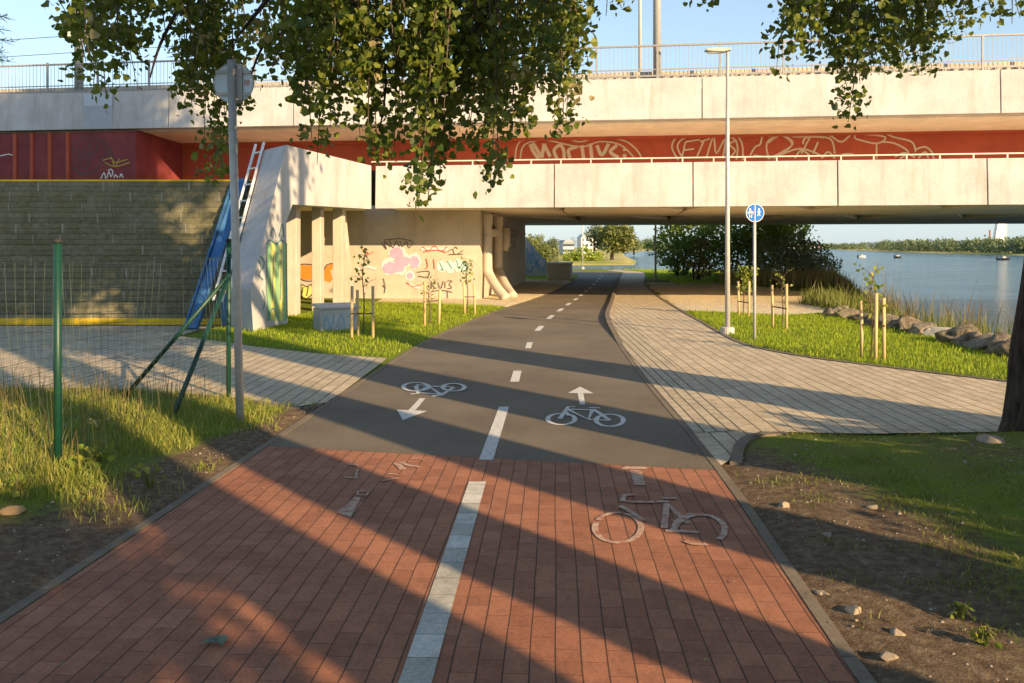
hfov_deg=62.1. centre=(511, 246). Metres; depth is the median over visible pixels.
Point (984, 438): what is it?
stone
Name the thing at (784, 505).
stone
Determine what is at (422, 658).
road line
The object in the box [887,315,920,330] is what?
shore rock
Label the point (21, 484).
leafy weed
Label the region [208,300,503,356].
lawn
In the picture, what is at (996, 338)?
shore rock
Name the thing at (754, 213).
path sign
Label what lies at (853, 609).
stone
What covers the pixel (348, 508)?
road markings
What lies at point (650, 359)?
pavement edge
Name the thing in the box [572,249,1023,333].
water
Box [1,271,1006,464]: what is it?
kerb
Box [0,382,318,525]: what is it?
grass
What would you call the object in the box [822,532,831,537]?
stone
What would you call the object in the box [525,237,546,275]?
wing wall
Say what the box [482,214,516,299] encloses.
lagged pipes
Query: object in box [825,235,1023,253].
woods
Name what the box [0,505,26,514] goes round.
stone
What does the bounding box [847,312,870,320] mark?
shore rock
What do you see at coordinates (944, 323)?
bank weeds
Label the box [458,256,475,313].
staked sapling
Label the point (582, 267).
street lamp
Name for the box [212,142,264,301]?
access ladder
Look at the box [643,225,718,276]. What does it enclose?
shrub
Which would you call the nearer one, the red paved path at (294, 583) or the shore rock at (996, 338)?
the red paved path at (294, 583)
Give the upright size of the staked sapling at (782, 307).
1.306 m
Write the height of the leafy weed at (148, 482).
0.181 m
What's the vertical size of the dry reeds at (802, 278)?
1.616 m
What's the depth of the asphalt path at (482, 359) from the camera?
8.92 m
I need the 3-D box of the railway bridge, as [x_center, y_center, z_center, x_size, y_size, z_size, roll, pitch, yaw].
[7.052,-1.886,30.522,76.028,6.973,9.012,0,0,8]
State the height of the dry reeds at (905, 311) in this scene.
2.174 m
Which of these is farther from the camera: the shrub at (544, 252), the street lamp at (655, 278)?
the shrub at (544, 252)
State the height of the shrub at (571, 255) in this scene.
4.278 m
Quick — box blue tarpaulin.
[184,177,248,329]
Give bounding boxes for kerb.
[0,273,876,682]
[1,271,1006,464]
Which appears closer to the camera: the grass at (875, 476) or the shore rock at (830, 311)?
the grass at (875, 476)
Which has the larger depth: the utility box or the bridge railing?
the bridge railing
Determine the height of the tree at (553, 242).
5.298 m
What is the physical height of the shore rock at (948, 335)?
0.488 m
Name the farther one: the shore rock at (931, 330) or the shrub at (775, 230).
the shrub at (775, 230)
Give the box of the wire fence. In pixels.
[0,238,231,480]
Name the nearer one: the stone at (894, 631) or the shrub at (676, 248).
the stone at (894, 631)
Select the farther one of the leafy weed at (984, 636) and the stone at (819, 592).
the stone at (819, 592)
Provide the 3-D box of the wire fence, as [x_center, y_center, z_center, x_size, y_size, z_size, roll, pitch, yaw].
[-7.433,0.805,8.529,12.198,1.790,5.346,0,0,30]
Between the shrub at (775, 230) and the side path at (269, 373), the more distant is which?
the shrub at (775, 230)
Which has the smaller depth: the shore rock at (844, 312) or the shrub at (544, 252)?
the shore rock at (844, 312)
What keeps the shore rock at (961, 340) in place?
on the ground at (816, 560)
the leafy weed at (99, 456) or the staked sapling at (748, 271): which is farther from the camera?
the staked sapling at (748, 271)
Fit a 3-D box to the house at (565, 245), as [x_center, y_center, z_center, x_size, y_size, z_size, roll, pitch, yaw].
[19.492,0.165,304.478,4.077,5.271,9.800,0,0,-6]
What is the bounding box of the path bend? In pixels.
[572,271,618,273]
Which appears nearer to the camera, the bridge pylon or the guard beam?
the guard beam
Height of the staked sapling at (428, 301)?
1.129 m
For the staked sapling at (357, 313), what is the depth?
14.76 m
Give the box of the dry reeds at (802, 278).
[710,263,863,295]
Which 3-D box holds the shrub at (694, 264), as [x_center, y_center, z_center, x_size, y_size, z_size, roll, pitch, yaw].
[8.875,0.638,39.948,1.829,2.548,1.247,0,0,0]
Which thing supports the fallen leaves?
on the asphalt path at (482, 359)
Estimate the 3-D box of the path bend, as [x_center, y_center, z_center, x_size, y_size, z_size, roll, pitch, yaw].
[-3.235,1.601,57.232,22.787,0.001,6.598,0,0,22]
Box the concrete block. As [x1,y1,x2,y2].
[545,262,572,279]
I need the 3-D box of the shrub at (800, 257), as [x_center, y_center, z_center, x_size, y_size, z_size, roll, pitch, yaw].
[12.842,0.579,38.504,4.322,3.114,2.111,0,0,0]
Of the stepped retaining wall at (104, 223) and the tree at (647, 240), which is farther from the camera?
the tree at (647, 240)
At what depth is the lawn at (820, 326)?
14.05 m
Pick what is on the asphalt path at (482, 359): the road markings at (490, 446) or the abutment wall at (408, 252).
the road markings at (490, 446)
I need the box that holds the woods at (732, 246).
[636,242,834,248]
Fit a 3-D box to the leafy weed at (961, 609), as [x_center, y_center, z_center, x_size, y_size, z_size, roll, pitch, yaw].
[1.910,1.559,3.616,0.102,0.096,0.114,0,0,8]
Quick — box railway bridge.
[0,69,1023,185]
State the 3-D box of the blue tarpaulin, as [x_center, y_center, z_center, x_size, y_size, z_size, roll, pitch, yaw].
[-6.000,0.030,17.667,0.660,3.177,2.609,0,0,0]
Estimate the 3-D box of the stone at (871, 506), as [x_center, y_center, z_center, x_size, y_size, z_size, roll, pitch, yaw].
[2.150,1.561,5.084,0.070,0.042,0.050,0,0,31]
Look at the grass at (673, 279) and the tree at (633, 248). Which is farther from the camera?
the tree at (633, 248)
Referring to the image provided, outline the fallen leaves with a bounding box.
[2,337,996,682]
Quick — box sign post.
[213,58,253,421]
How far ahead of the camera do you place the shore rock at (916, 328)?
15.32 m
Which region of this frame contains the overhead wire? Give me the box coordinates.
[0,29,173,57]
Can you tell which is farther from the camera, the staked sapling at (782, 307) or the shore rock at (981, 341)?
the staked sapling at (782, 307)
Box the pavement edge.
[611,318,747,431]
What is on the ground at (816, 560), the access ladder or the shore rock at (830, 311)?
the shore rock at (830, 311)
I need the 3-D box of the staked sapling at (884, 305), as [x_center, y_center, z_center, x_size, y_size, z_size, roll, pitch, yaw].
[5.147,0.947,12.108,0.484,1.506,0.408,0,0,0]
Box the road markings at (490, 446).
[479,278,600,459]
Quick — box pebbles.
[1,407,1023,680]
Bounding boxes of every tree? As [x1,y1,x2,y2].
[0,13,19,66]
[41,0,1023,432]
[532,234,548,248]
[546,237,560,256]
[584,225,605,253]
[595,225,637,259]
[627,237,644,254]
[642,236,654,251]
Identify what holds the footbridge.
attached to the railway bridge
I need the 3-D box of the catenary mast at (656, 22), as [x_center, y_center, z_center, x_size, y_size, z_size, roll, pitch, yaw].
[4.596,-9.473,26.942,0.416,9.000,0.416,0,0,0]
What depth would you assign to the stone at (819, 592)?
3.92 m
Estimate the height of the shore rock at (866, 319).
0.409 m
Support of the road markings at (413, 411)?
on the asphalt path at (482, 359)
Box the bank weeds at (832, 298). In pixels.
[797,278,872,311]
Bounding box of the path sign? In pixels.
[746,204,763,339]
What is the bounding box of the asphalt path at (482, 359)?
[269,274,714,469]
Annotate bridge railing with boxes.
[0,33,1023,93]
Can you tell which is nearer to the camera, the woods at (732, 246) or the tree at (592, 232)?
the tree at (592, 232)
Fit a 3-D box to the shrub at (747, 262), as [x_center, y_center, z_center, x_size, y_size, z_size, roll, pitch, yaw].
[12.512,1.077,39.421,4.308,1.898,1.834,0,0,0]
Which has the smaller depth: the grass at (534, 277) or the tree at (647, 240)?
the grass at (534, 277)
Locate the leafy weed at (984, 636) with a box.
[969,626,1001,649]
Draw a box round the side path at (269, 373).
[0,326,387,406]
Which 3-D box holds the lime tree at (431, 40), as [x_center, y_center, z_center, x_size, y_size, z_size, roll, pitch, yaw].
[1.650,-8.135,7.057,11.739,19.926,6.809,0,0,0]
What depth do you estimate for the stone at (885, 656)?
3.28 m
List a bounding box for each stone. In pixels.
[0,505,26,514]
[777,502,789,507]
[813,590,829,594]
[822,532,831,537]
[844,605,860,614]
[865,505,877,508]
[879,651,898,661]
[890,627,905,635]
[976,433,1004,442]
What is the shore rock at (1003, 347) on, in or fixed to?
on the ground at (816, 560)
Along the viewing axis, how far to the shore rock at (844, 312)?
18.89 m
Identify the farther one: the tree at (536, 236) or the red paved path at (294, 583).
the tree at (536, 236)
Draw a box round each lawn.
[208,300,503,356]
[684,309,1007,379]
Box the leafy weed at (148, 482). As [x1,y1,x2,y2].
[131,463,165,487]
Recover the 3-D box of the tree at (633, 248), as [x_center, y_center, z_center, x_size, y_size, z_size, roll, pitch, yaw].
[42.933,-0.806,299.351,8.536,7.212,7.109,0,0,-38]
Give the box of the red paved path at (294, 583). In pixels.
[0,446,857,682]
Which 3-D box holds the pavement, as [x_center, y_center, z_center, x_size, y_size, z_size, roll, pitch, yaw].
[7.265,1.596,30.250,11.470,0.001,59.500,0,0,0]
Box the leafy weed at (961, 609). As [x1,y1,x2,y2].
[947,601,976,620]
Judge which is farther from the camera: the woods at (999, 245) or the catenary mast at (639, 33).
the woods at (999, 245)
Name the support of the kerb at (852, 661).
on the ground at (816, 560)
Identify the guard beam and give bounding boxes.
[0,61,1023,114]
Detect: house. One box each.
[559,240,573,253]
[577,234,596,253]
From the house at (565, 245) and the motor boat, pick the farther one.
the house at (565, 245)
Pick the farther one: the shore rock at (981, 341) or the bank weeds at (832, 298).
the bank weeds at (832, 298)
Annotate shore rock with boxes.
[822,306,847,315]
[836,307,859,318]
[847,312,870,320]
[859,314,879,323]
[878,313,898,325]
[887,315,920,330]
[908,322,936,335]
[921,327,949,336]
[934,324,981,344]
[951,331,981,346]
[963,333,993,350]
[983,338,1010,356]
[984,332,1010,350]
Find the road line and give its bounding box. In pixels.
[398,481,485,682]
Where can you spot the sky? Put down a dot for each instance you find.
(732, 20)
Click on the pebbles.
(757, 475)
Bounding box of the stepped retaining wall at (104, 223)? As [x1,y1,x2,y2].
[0,180,255,325]
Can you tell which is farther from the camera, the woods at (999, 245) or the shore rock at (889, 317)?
the woods at (999, 245)
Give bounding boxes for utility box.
[311,302,360,331]
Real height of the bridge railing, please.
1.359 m
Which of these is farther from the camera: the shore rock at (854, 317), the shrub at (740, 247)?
the shrub at (740, 247)
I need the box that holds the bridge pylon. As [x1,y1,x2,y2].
[993,224,1006,240]
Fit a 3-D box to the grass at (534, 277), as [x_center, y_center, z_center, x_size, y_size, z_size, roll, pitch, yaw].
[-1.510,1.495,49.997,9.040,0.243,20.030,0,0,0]
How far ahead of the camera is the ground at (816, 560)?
5.14 m
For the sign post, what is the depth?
7.61 m
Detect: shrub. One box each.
[526,234,561,262]
[560,245,607,260]
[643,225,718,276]
[681,225,788,276]
[681,236,718,280]
[737,252,819,272]
[742,224,816,270]
[749,226,843,272]
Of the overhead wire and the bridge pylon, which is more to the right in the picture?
the bridge pylon
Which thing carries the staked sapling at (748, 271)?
on the ground at (816, 560)
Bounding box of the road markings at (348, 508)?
[337,458,727,544]
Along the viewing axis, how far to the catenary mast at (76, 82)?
29.57 m
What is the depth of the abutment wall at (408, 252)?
26.08 m
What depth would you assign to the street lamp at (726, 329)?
15.60 m
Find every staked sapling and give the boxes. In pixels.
[349,245,376,337]
[420,276,441,325]
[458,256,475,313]
[735,264,758,315]
[770,268,793,329]
[853,263,888,358]
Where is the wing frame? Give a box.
[231,145,370,330]
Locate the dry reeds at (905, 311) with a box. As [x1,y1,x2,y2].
[858,261,1012,333]
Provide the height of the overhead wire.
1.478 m
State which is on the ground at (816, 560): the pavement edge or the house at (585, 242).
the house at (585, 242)
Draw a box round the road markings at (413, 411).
[397,382,625,426]
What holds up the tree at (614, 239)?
on the ground at (816, 560)
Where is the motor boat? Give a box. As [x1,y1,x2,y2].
[996,256,1009,259]
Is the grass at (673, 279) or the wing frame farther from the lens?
the grass at (673, 279)
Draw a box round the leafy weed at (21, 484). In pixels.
[7,471,39,497]
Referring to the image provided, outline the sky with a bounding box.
[0,0,1023,247]
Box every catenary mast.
[67,8,87,89]
[638,0,641,71]
[653,0,660,77]
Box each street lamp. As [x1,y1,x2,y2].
[581,225,583,268]
[653,223,657,280]
[704,47,734,334]
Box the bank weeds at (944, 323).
[851,284,1012,334]
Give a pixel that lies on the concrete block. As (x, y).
(559, 270)
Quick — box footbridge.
[371,152,1023,224]
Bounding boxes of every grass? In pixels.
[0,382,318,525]
[525,274,571,280]
[612,268,873,300]
[727,428,1023,642]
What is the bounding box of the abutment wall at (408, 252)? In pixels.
[300,206,524,298]
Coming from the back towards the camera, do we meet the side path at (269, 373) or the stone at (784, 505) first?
the side path at (269, 373)
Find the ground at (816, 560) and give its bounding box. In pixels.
[0,248,1023,682]
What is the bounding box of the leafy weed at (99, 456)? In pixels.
[66,413,114,470]
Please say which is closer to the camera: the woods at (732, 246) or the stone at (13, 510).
the stone at (13, 510)
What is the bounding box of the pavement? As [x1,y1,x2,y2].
[609,270,1006,464]

